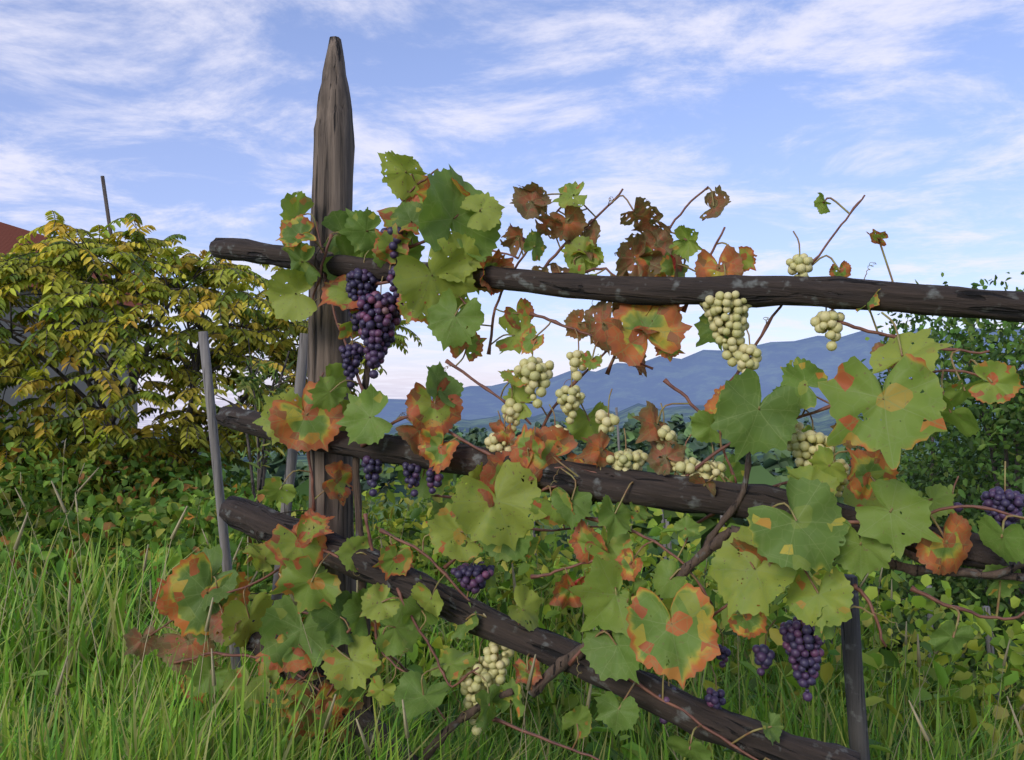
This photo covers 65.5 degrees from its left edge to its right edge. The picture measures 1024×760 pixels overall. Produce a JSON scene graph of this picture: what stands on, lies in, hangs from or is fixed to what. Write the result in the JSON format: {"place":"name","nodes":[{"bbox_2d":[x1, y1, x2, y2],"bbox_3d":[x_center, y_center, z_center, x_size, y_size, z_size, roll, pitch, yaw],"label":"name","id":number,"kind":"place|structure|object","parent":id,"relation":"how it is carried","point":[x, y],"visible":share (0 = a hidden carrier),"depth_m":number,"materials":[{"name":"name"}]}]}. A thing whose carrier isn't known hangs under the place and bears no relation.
{"place":"outdoors","nodes":[
{"label":"outdoors","id":0,"kind":"place"},
{"bbox_2d":[0,0,1023,431],"label":"sky","id":1,"kind":"structure","parent":0,"point":[197,118],"materials":[{"name":"blue"}]},
{"bbox_2d":[103,328,1023,720],"bbox_3d":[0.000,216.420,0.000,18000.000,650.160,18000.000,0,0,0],"label":"mountains","id":2,"kind":"structure","parent":0,"point":[699,378],"depth_m":1485.84,"materials":[{"name":"blue"}]},
{"bbox_2d":[0,286,137,490],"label":"house walls","id":3,"kind":"structure","parent":2,"relation":"on","point":[82,386],"depth_m":24.29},
{"bbox_2d":[0,222,141,306],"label":"house roof","id":4,"kind":"structure","parent":3,"relation":"on","point":[9,234],"depth_m":26.34,"materials":[{"name":"red tile"}]},
{"bbox_2d":[0,176,421,498],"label":"bush","id":5,"kind":"object","parent":2,"relation":"on","point":[124,266],"depth_m":6.75,"materials":[{"name":"green plant"}]},
{"bbox_2d":[202,338,295,542],"bbox_3d":[-1.733,0.751,5.621,0.653,2.090,1.100,0,0,-38],"label":"young tree","id":6,"kind":"object","parent":2,"relation":"on","point":[248,386],"depth_m":5.56,"materials":[{"name":"green plant"}]},
{"bbox_2d":[0,401,500,703],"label":"scrub","id":7,"kind":"object","parent":2,"relation":"on","point":[153,510],"visible":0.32,"depth_m":5.16,"materials":[{"name":"green plant"}]},
{"bbox_2d":[307,36,357,759],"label":"trellis post","id":8,"kind":"object","parent":2,"relation":"on","point":[333,162],"visible":0.45,"depth_m":2.35,"materials":[{"name":"brown wood"}]},
{"bbox_2d":[250,246,323,600],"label":"wire ties","id":9,"kind":"object","parent":8,"relation":"attached to","point":[315,253],"visible":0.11,"depth_m":2.33,"materials":[{"name":"brown"}]},
{"bbox_2d":[243,620,420,759],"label":"rail","id":10,"kind":"object","parent":8,"relation":"attached to","point":[364,720],"visible":0.27,"depth_m":2.20,"materials":[{"name":"brown wood"}]},
{"bbox_2d":[219,496,860,759],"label":"trellis rail","id":11,"kind":"object","parent":8,"relation":"attached to","point":[248,517],"visible":0.71,"depth_m":1.95,"materials":[{"name":"brown wood"}]},
{"bbox_2d":[142,169,1023,759],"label":"leaf stalks","id":12,"kind":"object","parent":8,"relation":"attached to","point":[632,481],"visible":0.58,"depth_m":1.90,"materials":[{"name":"plant"}]},
{"bbox_2d":[123,150,1023,759],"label":"vine leaves","id":13,"kind":"object","parent":12,"relation":"attached to","point":[671,634],"visible":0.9,"depth_m":1.95,"materials":[{"name":"green plant"}]},
{"bbox_2d":[339,227,1023,735],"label":"grapes","id":14,"kind":"object","parent":12,"relation":"attached to","point":[535,373],"depth_m":1.92,"materials":[{"name":"green food"}]},
{"bbox_2d":[209,238,1023,322],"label":"trellis rail","id":15,"kind":"object","parent":8,"relation":"attached to","point":[840,292],"visible":0.77,"depth_m":1.79,"materials":[{"name":"brown wood"}]},
{"bbox_2d":[215,406,1023,572],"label":"trellis rail","id":16,"kind":"object","parent":8,"relation":"attached to","point":[676,493],"visible":0.52,"depth_m":1.87,"materials":[{"name":"brown wood"}]},
{"bbox_2d":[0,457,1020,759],"bbox_3d":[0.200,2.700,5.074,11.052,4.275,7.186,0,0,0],"label":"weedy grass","id":17,"kind":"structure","parent":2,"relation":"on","point":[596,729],"depth_m":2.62,"materials":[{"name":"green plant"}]},
{"bbox_2d":[0,443,1023,759],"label":"grass","id":18,"kind":"structure","parent":2,"relation":"on","point":[156,737],"depth_m":2.83,"materials":[{"name":"green plant"}]},
{"bbox_2d":[0,440,1023,759],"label":"dry grass stalks","id":19,"kind":"object","parent":2,"relation":"on","point":[406,730],"depth_m":2.21,"materials":[{"name":"green plant"}]},
{"bbox_2d":[154,412,1023,692],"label":"trees","id":20,"kind":"object","parent":2,"relation":"on","point":[773,470],"visible":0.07,"depth_m":178.66,"materials":[{"name":"green plant"}]},
{"bbox_2d":[198,331,998,707],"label":"stakes","id":21,"kind":"object","parent":2,"relation":"on","point":[212,423],"visible":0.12,"depth_m":2.74,"materials":[{"name":"grey wood"}]},
{"bbox_2d":[352,360,1023,759],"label":"grapevine trunk","id":22,"kind":"object","parent":2,"relation":"on","point":[714,540],"visible":0.48,"depth_m":1.80,"materials":[{"name":"brown wood"}]},
{"bbox_2d":[148,168,1023,759],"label":"vine shoots","id":23,"kind":"object","parent":22,"relation":"attached to","point":[644,688],"visible":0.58,"depth_m":1.98,"materials":[{"name":"plant"}]},
{"bbox_2d":[353,434,1023,759],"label":"shrubs","id":24,"kind":"object","parent":2,"relation":"on","point":[1012,670],"visible":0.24,"depth_m":4.17,"materials":[{"name":"green plant"}]},
{"bbox_2d":[840,574,869,759],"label":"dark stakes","id":25,"kind":"object","parent":2,"relation":"on","point":[854,686],"visible":0.79,"depth_m":1.94,"materials":[{"name":"grey wood"}]},
{"bbox_2d":[842,271,1023,720],"bbox_3d":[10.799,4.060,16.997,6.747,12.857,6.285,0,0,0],"label":"tree","id":26,"kind":"object","parent":2,"relation":"on","point":[1008,410],"depth_m":16.10,"materials":[{"name":"green plant"}]}
]}

